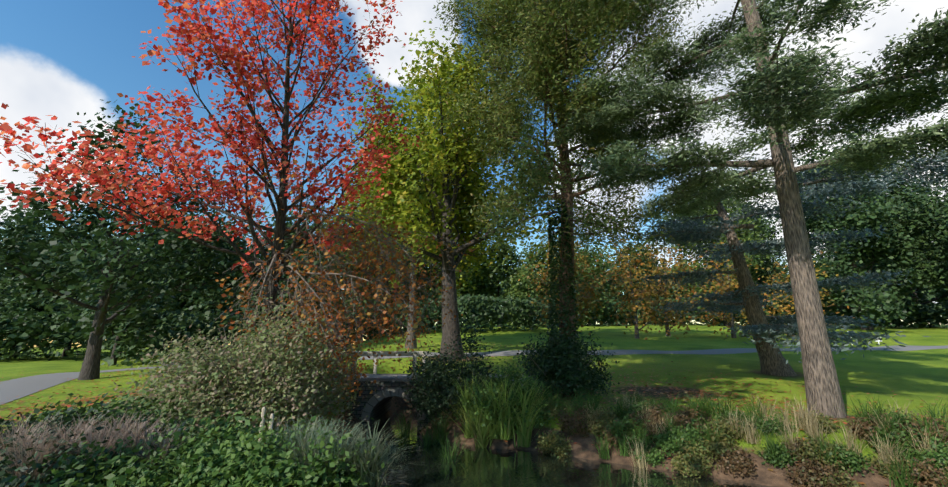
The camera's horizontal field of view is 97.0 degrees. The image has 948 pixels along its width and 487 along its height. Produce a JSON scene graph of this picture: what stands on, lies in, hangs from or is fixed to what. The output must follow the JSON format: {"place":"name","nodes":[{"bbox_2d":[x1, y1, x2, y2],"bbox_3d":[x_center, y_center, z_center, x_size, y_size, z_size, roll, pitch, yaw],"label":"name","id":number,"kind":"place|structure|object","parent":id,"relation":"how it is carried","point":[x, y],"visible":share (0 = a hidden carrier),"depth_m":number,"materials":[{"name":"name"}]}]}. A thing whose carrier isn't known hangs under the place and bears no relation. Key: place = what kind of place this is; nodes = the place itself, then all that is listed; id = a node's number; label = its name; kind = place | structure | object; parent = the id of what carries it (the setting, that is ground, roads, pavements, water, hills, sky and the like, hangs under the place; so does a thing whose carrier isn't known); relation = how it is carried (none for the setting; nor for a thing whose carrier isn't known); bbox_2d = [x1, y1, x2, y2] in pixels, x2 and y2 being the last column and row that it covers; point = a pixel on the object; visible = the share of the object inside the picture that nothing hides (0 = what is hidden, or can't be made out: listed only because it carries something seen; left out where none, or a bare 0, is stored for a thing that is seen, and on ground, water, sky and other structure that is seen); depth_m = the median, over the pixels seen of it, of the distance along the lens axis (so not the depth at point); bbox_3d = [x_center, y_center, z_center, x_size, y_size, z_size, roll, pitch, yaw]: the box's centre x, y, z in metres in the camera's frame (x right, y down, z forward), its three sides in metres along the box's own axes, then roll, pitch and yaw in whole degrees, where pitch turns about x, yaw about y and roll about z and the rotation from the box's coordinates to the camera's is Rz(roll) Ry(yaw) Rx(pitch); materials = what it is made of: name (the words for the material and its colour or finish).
{"place":"outdoors","nodes":[
{"label":"outdoors","id":0,"kind":"place"},
{"bbox_2d":[0,324,947,486],"bbox_3d":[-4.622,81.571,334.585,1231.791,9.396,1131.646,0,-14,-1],"label":"ground","id":1,"kind":"structure","parent":0,"point":[914,376],"depth_m":17.01,"materials":[{"name":"green plant"}]},
{"bbox_2d":[0,198,92,355],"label":"tree","id":2,"kind":"object","parent":1,"relation":"on","point":[26,230],"visible":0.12,"depth_m":40.79,"materials":[{"name":"green plant"}]},
{"bbox_2d":[0,424,155,486],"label":"shrub bed","id":3,"kind":"object","parent":1,"relation":"on","point":[15,482],"visible":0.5,"depth_m":4.84,"materials":[{"name":"green plant"}]},
{"bbox_2d":[0,218,161,357],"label":"tree","id":4,"kind":"object","parent":1,"relation":"on","point":[33,304],"visible":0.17,"depth_m":37.66,"materials":[{"name":"green plant"}]},
{"bbox_2d":[0,366,179,404],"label":"footpath","id":5,"kind":"structure","parent":1,"relation":"on","point":[12,389],"depth_m":17.08,"materials":[{"name":"grey asphalt"}]},
{"bbox_2d":[0,392,182,449],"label":"lawn edge shrub","id":6,"kind":"object","parent":1,"relation":"on","point":[68,419],"visible":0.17,"depth_m":6.67,"materials":[{"name":"green plant"}]},
{"bbox_2d":[0,409,202,486],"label":"grass plumes","id":7,"kind":"object","parent":1,"relation":"on","point":[125,431],"depth_m":5.27,"materials":[{"name":"grey plant"}]},
{"bbox_2d":[1,381,211,439],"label":"lawn edge shrub","id":8,"kind":"object","parent":1,"relation":"on","point":[147,413],"visible":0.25,"depth_m":7.49,"materials":[{"name":"green plant"}]},
{"bbox_2d":[52,228,196,365],"bbox_3d":[-24.261,4.300,29.633,8.887,11.491,7.962,0,-14,-1],"label":"tree","id":9,"kind":"object","parent":1,"relation":"on","point":[130,347],"visible":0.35,"depth_m":28.52,"materials":[{"name":"green plant"}]},
{"bbox_2d":[0,99,296,379],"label":"dark broadleaf tree","id":10,"kind":"object","parent":1,"relation":"on","point":[108,297],"visible":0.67,"depth_m":19.69,"materials":[{"name":"green plant"}]},
{"bbox_2d":[82,205,232,355],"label":"tree","id":11,"kind":"object","parent":1,"relation":"on","point":[176,278],"visible":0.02,"depth_m":42.58,"materials":[{"name":"green plant"}]},
{"bbox_2d":[7,402,322,486],"bbox_3d":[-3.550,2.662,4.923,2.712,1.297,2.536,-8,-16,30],"label":"shrub bed","id":12,"kind":"object","parent":1,"relation":"on","point":[78,465],"visible":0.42,"depth_m":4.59,"materials":[{"name":"green plant"}]},
{"bbox_2d":[100,348,278,436],"bbox_3d":[-5.772,3.148,8.663,3.374,2.189,3.511,0,-14,-1],"label":"shrub","id":13,"kind":"object","parent":1,"relation":"on","point":[176,407],"visible":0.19,"depth_m":8.06,"materials":[{"name":"green plant"}]},
{"bbox_2d":[0,0,423,396],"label":"red maple tree","id":14,"kind":"object","parent":1,"relation":"on","point":[254,141],"visible":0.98,"depth_m":11.62,"materials":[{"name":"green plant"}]},
{"bbox_2d":[152,215,271,352],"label":"tree","id":15,"kind":"object","parent":1,"relation":"on","point":[196,296],"visible":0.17,"depth_m":40.35,"materials":[{"name":"green plant"}]},
{"bbox_2d":[121,289,369,441],"bbox_3d":[-4.714,2.658,8.943,4.714,3.394,4.395,0,-14,-1],"label":"shrub","id":16,"kind":"object","parent":1,"relation":"on","point":[286,386],"visible":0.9,"depth_m":8.30,"materials":[{"name":"green plant"}]},
{"bbox_2d":[215,335,301,386],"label":"shrub","id":17,"kind":"object","parent":1,"relation":"on","point":[247,347],"depth_m":13.31,"materials":[{"name":"green plant"}]},
{"bbox_2d":[134,403,384,486],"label":"shrub bed","id":18,"kind":"object","parent":1,"relation":"on","point":[266,471],"visible":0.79,"depth_m":4.51,"materials":[{"name":"green plant"}]},
{"bbox_2d":[196,231,349,349],"bbox_3d":[-14.105,4.628,32.333,9.420,11.651,9.396,0,-14,-1],"label":"tree","id":19,"kind":"object","parent":1,"relation":"on","point":[284,297],"visible":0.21,"depth_m":30.36,"materials":[{"name":"orange plant"}]},
{"bbox_2d":[258,407,287,441],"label":"wooden posts","id":20,"kind":"object","parent":1,"relation":"on","point":[263,412],"visible":0.35,"depth_m":6.78,"materials":[{"name":"beige wood"}]},
{"bbox_2d":[0,294,554,360],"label":"hedge","id":21,"kind":"object","parent":1,"relation":"on","point":[30,327],"visible":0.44,"depth_m":35.41,"materials":[{"name":"green plant"}]},
{"bbox_2d":[221,200,336,313],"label":"tree","id":22,"kind":"object","parent":1,"relation":"on","point":[288,224],"visible":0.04,"depth_m":43.47,"materials":[{"name":"green plant"}]},
{"bbox_2d":[271,338,363,411],"bbox_3d":[-4.772,3.817,12.419,3.160,2.403,3.005,0,-14,-1],"label":"shrub","id":23,"kind":"object","parent":1,"relation":"on","point":[340,375],"visible":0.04,"depth_m":12.31,"materials":[{"name":"green plant"}]},
{"bbox_2d":[237,414,419,486],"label":"grey green grass","id":24,"kind":"structure","parent":1,"relation":"on","point":[372,468],"depth_m":4.93,"materials":[{"name":"plant"}]},
{"bbox_2d":[280,206,392,342],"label":"tree","id":25,"kind":"object","parent":1,"relation":"on","point":[357,270],"visible":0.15,"depth_m":40.90,"materials":[{"name":"orange plant"}]},
{"bbox_2d":[215,159,478,430],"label":"tupelo tree branches","id":26,"kind":"object","parent":1,"relation":"on","point":[323,272],"visible":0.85,"depth_m":11.05,"materials":[{"name":"orange plant"}]},
{"bbox_2d":[160,362,534,386],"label":"footpath","id":27,"kind":"structure","parent":1,"relation":"on","point":[380,376],"depth_m":14.88,"materials":[{"name":"grey asphalt"}]},
{"bbox_2d":[314,180,441,334],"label":"tree","id":28,"kind":"object","parent":1,"relation":"on","point":[423,272],"visible":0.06,"depth_m":45.48,"materials":[{"name":"orange plant"}]},
{"bbox_2d":[330,111,498,348],"bbox_3d":[-3.481,-1.743,26.501,11.839,16.860,11.133,0,-14,-1],"label":"tree","id":29,"kind":"object","parent":1,"relation":"on","point":[391,205],"visible":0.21,"depth_m":25.90,"materials":[{"name":"green plant"}]},
{"bbox_2d":[335,351,502,431],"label":"stone bridge","id":30,"kind":"structure","parent":1,"relation":"on","point":[377,403],"depth_m":12.85,"materials":[{"name":"stone"}]},
{"bbox_2d":[387,404,477,462],"bbox_3d":[-0.935,5.017,11.051,2.331,1.416,4.614,6,-15,-23],"label":"shrub","id":31,"kind":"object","parent":1,"relation":"on","point":[442,431],"depth_m":11.21,"materials":[{"name":"green plant"}]},
{"bbox_2d":[379,205,489,325],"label":"tree","id":32,"kind":"object","parent":1,"relation":"on","point":[462,285],"visible":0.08,"depth_m":48.97,"materials":[{"name":"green plant"}]},
{"bbox_2d":[393,310,501,431],"bbox_3d":[-0.659,3.836,12.764,3.497,3.551,3.455,0,-14,-1],"label":"shrub","id":33,"kind":"object","parent":1,"relation":"on","point":[441,372],"visible":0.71,"depth_m":12.24,"materials":[{"name":"green plant"}]},
{"bbox_2d":[328,15,598,359],"bbox_3d":[-1.593,-3.310,23.560,13.250,19.431,15.622,7,-16,-27],"label":"tree","id":34,"kind":"object","parent":1,"relation":"on","point":[435,185],"visible":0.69,"depth_m":21.43,"materials":[{"name":"green plant"}]},
{"bbox_2d":[0,339,946,484],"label":"fallen leaves","id":35,"kind":"object","parent":1,"relation":"on","point":[87,398],"visible":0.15,"depth_m":12.91,"materials":[{"name":"orange plant"}]},
{"bbox_2d":[0,254,947,346],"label":"treeline","id":36,"kind":"object","parent":1,"relation":"on","point":[934,291],"visible":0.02,"depth_m":121.22,"materials":[{"name":"green plant"}]},
{"bbox_2d":[415,368,565,448],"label":"reeds","id":37,"kind":"object","parent":1,"relation":"on","point":[523,433],"visible":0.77,"depth_m":10.62,"materials":[{"name":"green plant"}]},
{"bbox_2d":[460,233,542,326],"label":"tree","id":38,"kind":"object","parent":1,"relation":"on","point":[517,289],"visible":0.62,"depth_m":50.88,"materials":[{"name":"green plant"}]},
{"bbox_2d":[453,354,557,437],"bbox_3d":[0.798,4.056,11.397,2.698,2.265,2.665,8,-16,-29],"label":"bush","id":39,"kind":"object","parent":1,"relation":"on","point":[525,386],"visible":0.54,"depth_m":10.96,"materials":[{"name":"green plant"}]},
{"bbox_2d":[538,396,562,419],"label":"bank shrub","id":40,"kind":"object","parent":1,"relation":"on","point":[552,410],"visible":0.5,"depth_m":11.19,"materials":[{"name":"green plant"}]},
{"bbox_2d":[535,424,572,454],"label":"bank shrub","id":41,"kind":"object","parent":1,"relation":"on","point":[548,441],"visible":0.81,"depth_m":10.06,"materials":[{"name":"green plant"}]},
{"bbox_2d":[514,234,604,325],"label":"tree","id":42,"kind":"object","parent":1,"relation":"on","point":[536,256],"visible":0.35,"depth_m":55.40,"materials":[{"name":"green plant"}]},
{"bbox_2d":[548,441,572,457],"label":"bank shrub","id":43,"kind":"object","parent":1,"relation":"on","point":[562,451],"visible":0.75,"depth_m":9.85,"materials":[{"name":"green plant"}]},
{"bbox_2d":[430,0,694,391],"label":"pine tree","id":44,"kind":"object","parent":1,"relation":"on","point":[550,37],"visible":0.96,"depth_m":15.26,"materials":[{"name":"green plant"}]},
{"bbox_2d":[545,201,581,381],"bbox_3d":[3.054,1.568,14.842,1.424,6.296,1.416,0,-14,-1],"label":"ivy","id":45,"kind":"object","parent":44,"relation":"attached to","point":[553,262],"visible":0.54,"depth_m":14.71,"materials":[{"name":"green plant"}]},
{"bbox_2d":[514,325,621,400],"bbox_3d":[2.890,3.897,13.528,3.530,2.603,3.637,0,-14,-1],"label":"bush","id":46,"kind":"object","parent":1,"relation":"on","point":[583,378],"visible":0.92,"depth_m":13.14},
{"bbox_2d":[518,233,624,334],"bbox_3d":[8.390,2.792,38.517,8.683,11.541,8.922,0,-14,-1],"label":"tree","id":47,"kind":"object","parent":1,"relation":"on","point":[585,296],"visible":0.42,"depth_m":37.84,"materials":[{"name":"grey plant"}]},
{"bbox_2d":[553,402,595,437],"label":"bank shrub","id":48,"kind":"object","parent":1,"relation":"on","point":[573,424],"visible":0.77,"depth_m":10.36,"materials":[{"name":"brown plant"}]},
{"bbox_2d":[558,243,625,325],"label":"tree","id":49,"kind":"object","parent":1,"relation":"on","point":[597,270],"visible":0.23,"depth_m":61.08,"materials":[{"name":"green plant"}]},
{"bbox_2d":[582,405,621,438],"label":"bank shrub","id":50,"kind":"object","parent":1,"relation":"on","point":[605,424],"visible":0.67,"depth_m":10.06,"materials":[{"name":"green plant"}]},
{"bbox_2d":[585,407,620,430],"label":"bank shrub","id":51,"kind":"object","parent":1,"relation":"on","point":[601,417],"visible":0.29,"depth_m":10.28,"materials":[{"name":"green plant"}]},
{"bbox_2d":[599,417,640,446],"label":"bank shrub","id":52,"kind":"object","parent":1,"relation":"on","point":[609,434],"visible":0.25,"depth_m":9.56,"materials":[{"name":"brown plant"}]},
{"bbox_2d":[607,412,651,452],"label":"bank shrub","id":53,"kind":"object","parent":1,"relation":"on","point":[617,429],"visible":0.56,"depth_m":9.51,"materials":[{"name":"green plant"}]},
{"bbox_2d":[592,227,687,339],"bbox_3d":[13.457,3.139,34.450,7.013,9.805,7.667,-14,-19,43],"label":"tree","id":54,"kind":"object","parent":1,"relation":"on","point":[633,296],"visible":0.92,"depth_m":33.81,"materials":[{"name":"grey plant"}]},
{"bbox_2d":[618,398,662,423],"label":"bank shrub","id":55,"kind":"object","parent":1,"relation":"on","point":[631,408],"visible":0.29,"depth_m":10.17,"materials":[{"name":"green plant"}]},
{"bbox_2d":[602,233,687,323],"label":"tree","id":56,"kind":"object","parent":1,"relation":"on","point":[642,267],"visible":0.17,"depth_m":63.52,"materials":[{"name":"orange plant"}]},
{"bbox_2d":[628,403,670,436],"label":"bank shrub","id":57,"kind":"object","parent":1,"relation":"on","point":[653,411],"visible":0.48,"depth_m":9.62,"materials":[{"name":"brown plant"}]},
{"bbox_2d":[630,441,668,468],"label":"bank shrub","id":58,"kind":"object","parent":1,"relation":"on","point":[652,457],"visible":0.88,"depth_m":8.91,"materials":[{"name":"green plant"}]},
{"bbox_2d":[357,345,947,359],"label":"footpath","id":59,"kind":"structure","parent":1,"relation":"on","point":[708,351],"depth_m":24.47,"materials":[{"name":"grey asphalt"}]},
{"bbox_2d":[657,407,672,424],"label":"bank shrub","id":60,"kind":"object","parent":1,"relation":"on","point":[665,414],"visible":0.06,"depth_m":9.80,"materials":[{"name":"green plant"}]},
{"bbox_2d":[631,222,709,336],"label":"tree","id":61,"kind":"object","parent":1,"relation":"on","point":[665,289],"visible":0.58,"depth_m":37.04,"materials":[{"name":"grey plant"}]},
{"bbox_2d":[647,423,697,458],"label":"bank shrub","id":62,"kind":"object","parent":1,"relation":"on","point":[666,446],"visible":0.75,"depth_m":8.92,"materials":[{"name":"green plant"}]},
{"bbox_2d":[661,426,693,452],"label":"bank shrub","id":63,"kind":"object","parent":1,"relation":"on","point":[674,436],"visible":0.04,"depth_m":9.04,"materials":[{"name":"green plant"}]},
{"bbox_2d":[668,404,714,435],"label":"bank shrub","id":64,"kind":"object","parent":1,"relation":"on","point":[677,416],"visible":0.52,"depth_m":9.38,"materials":[{"name":"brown plant"}]},
{"bbox_2d":[664,438,719,478],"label":"bank shrub","id":65,"kind":"object","parent":1,"relation":"on","point":[680,461],"visible":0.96,"depth_m":8.39,"materials":[{"name":"green plant"}]},
{"bbox_2d":[674,418,710,450],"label":"bank shrub","id":66,"kind":"object","parent":1,"relation":"on","point":[696,433],"visible":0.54,"depth_m":8.86,"materials":[{"name":"green plant"}]},
{"bbox_2d":[680,436,707,457],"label":"bank shrub","id":67,"kind":"object","parent":1,"relation":"on","point":[692,447],"visible":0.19,"depth_m":8.72,"materials":[{"name":"green plant"}]},
{"bbox_2d":[681,416,707,434],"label":"bank shrub","id":68,"kind":"object","parent":1,"relation":"on","point":[701,421],"visible":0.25,"depth_m":9.20,"materials":[{"name":"green plant"}]},
{"bbox_2d":[654,196,773,325],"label":"tree","id":69,"kind":"object","parent":1,"relation":"on","point":[740,235],"visible":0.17,"depth_m":58.72,"materials":[{"name":"green plant"}]},
{"bbox_2d":[695,430,740,462],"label":"bank shrub","id":70,"kind":"object","parent":1,"relation":"on","point":[718,448],"visible":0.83,"depth_m":8.49,"materials":[{"name":"green plant"}]},
{"bbox_2d":[703,415,748,442],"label":"bank shrub","id":71,"kind":"object","parent":1,"relation":"on","point":[733,432],"visible":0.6,"depth_m":8.80,"materials":[{"name":"green plant"}]},
{"bbox_2d":[513,380,947,486],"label":"grass bank tufts","id":72,"kind":"object","parent":1,"relation":"on","point":[596,405],"visible":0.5,"depth_m":9.10,"materials":[{"name":"green plant"}]},
{"bbox_2d":[685,238,779,337],"bbox_3d":[21.127,3.441,35.782,8.294,10.500,7.321,8,-16,-30],"label":"tree","id":73,"kind":"object","parent":1,"relation":"on","point":[727,287],"visible":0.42,"depth_m":35.07,"materials":[{"name":"grey plant"}]},
{"bbox_2d":[717,446,756,479],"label":"bank shrub","id":74,"kind":"object","parent":1,"relation":"on","point":[730,463],"visible":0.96,"depth_m":8.11,"materials":[{"name":"brown plant"}]},
{"bbox_2d":[714,407,762,430],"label":"bank shrub","id":75,"kind":"object","parent":1,"relation":"on","point":[742,416],"visible":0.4,"depth_m":9.10,"materials":[{"name":"green plant"}]},
{"bbox_2d":[534,388,947,475],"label":"dry grass","id":76,"kind":"structure","parent":1,"relation":"on","point":[803,414],"depth_m":8.36,"materials":[{"name":"plant"}]},
{"bbox_2d":[694,184,789,318],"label":"tree","id":77,"kind":"object","parent":1,"relation":"on","point":[769,263],"visible":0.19,"depth_m":69.19,"materials":[{"name":"green plant"}]},
{"bbox_2d":[544,291,947,327],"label":"hedge","id":78,"kind":"object","parent":1,"relation":"on","point":[919,315],"visible":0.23,"depth_m":55.20,"materials":[{"name":"green plant"}]},
{"bbox_2d":[548,0,947,417],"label":"cedar tree","id":79,"kind":"object","parent":1,"relation":"on","point":[770,81],"visible":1,"depth_m":10.90,"materials":[{"name":"green plant"}]},
{"bbox_2d":[758,413,794,436],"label":"bank shrub","id":80,"kind":"object","parent":1,"relation":"on","point":[767,425],"visible":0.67,"depth_m":8.66,"materials":[{"name":"green plant"}]},
{"bbox_2d":[758,441,800,471],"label":"bank shrub","id":81,"kind":"object","parent":1,"relation":"on","point":[785,457],"visible":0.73,"depth_m":7.96,"materials":[{"name":"green plant"}]},
{"bbox_2d":[627,132,947,375],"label":"blue cedar tree","id":82,"kind":"object","parent":1,"relation":"on","point":[773,361],"visible":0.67,"depth_m":17.78,"materials":[{"name":"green plant"}]},
{"bbox_2d":[784,435,816,464],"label":"bank shrub","id":83,"kind":"object","parent":1,"relation":"on","point":[795,444],"visible":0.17,"depth_m":7.97,"materials":[{"name":"green plant"}]},
{"bbox_2d":[751,250,854,339],"bbox_3d":[25.980,4.325,33.221,7.317,8.633,6.958,0,-14,-1],"label":"tree","id":84,"kind":"object","parent":1,"relation":"on","point":[785,298],"visible":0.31,"depth_m":33.74,"materials":[{"name":"grey plant"}]},
{"bbox_2d":[781,456,859,486],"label":"bank shrub","id":85,"kind":"object","parent":1,"relation":"on","point":[802,479],"visible":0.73,"depth_m":7.42,"materials":[{"name":"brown plant"}]},
{"bbox_2d":[796,405,845,433],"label":"bank shrub","id":86,"kind":"object","parent":1,"relation":"on","point":[825,424],"visible":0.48,"depth_m":8.40,"materials":[{"name":"green plant"}]},
{"bbox_2d":[780,433,862,468],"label":"bank shrub","id":87,"kind":"object","parent":1,"relation":"on","point":[809,452],"visible":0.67,"depth_m":7.75,"materials":[{"name":"green plant"}]},
{"bbox_2d":[801,462,866,486],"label":"bank shrub","id":88,"kind":"object","parent":1,"relation":"on","point":[847,479],"visible":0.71,"depth_m":7.17,"materials":[{"name":"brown plant"}]},
{"bbox_2d":[822,440,873,475],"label":"bank shrub","id":89,"kind":"object","parent":1,"relation":"on","point":[852,460],"visible":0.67,"depth_m":7.46,"materials":[{"name":"green plant"}]},
{"bbox_2d":[756,130,947,332],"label":"tree","id":90,"kind":"object","parent":1,"relation":"on","point":[887,216],"visible":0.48,"depth_m":45.51,"materials":[{"name":"green plant"}]},
{"bbox_2d":[844,409,912,444],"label":"bank shrub","id":91,"kind":"object","parent":1,"relation":"on","point":[861,429],"visible":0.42,"depth_m":7.89,"materials":[{"name":"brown plant"}]},
{"bbox_2d":[852,407,920,442],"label":"bank shrub","id":92,"kind":"object","parent":1,"relation":"on","point":[902,416],"visible":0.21,"depth_m":7.79,"materials":[{"name":"green plant"}]},
{"bbox_2d":[863,436,919,461],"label":"bank shrub","id":93,"kind":"object","parent":1,"relation":"on","point":[900,448],"visible":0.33,"depth_m":7.37,"materials":[{"name":"green plant"}]},
{"bbox_2d":[860,410,922,441],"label":"bank shrub","id":94,"kind":"object","parent":1,"relation":"on","point":[887,425],"visible":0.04,"depth_m":7.88,"materials":[{"name":"green plant"}]},
{"bbox_2d":[857,419,939,456],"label":"bank shrub","id":95,"kind":"object","parent":1,"relation":"on","point":[903,433],"visible":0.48,"depth_m":7.45,"materials":[{"name":"green plant"}]},
{"bbox_2d":[872,453,925,485],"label":"bank shrub","id":96,"kind":"object","parent":1,"relation":"on","point":[884,473],"visible":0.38,"depth_m":7.14,"materials":[{"name":"green plant"}]},
{"bbox_2d":[856,160,947,326],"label":"tree","id":97,"kind":"object","parent":1,"relation":"on","point":[920,297],"visible":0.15,"depth_m":55.69,"materials":[{"name":"green plant"}]},
{"bbox_2d":[892,455,947,486],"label":"bank shrub","id":98,"kind":"object","parent":1,"relation":"on","point":[929,472],"visible":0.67,"depth_m":6.82,"materials":[{"name":"brown plant"}]},
{"bbox_2d":[898,411,947,446],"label":"bank shrub","id":99,"kind":"object","parent":1,"relation":"on","point":[934,424],"visible":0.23,"depth_m":7.50,"materials":[{"name":"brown plant"}]},
{"bbox_2d":[899,146,947,289],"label":"tree","id":100,"kind":"object","parent":1,"relation":"on","point":[942,233],"visible":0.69,"depth_m":45.24,"materials":[{"name":"green plant"}]},
{"bbox_2d":[913,435,947,479],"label":"bank shrub","id":101,"kind":"object","parent":1,"relation":"on","point":[943,451],"visible":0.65,"depth_m":7.05,"materials":[{"name":"green plant"}]},
{"bbox_2d":[0,0,947,346],"label":"sky","id":102,"kind":"structure","parent":0,"point":[59,58],"materials":[{"name":"blue"}]},
{"bbox_2d":[356,408,773,486],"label":"stream water","id":103,"kind":"structure","parent":0,"point":[492,467],"depth_m":8.66,"materials":[{"name":"green liquid"}]}
]}

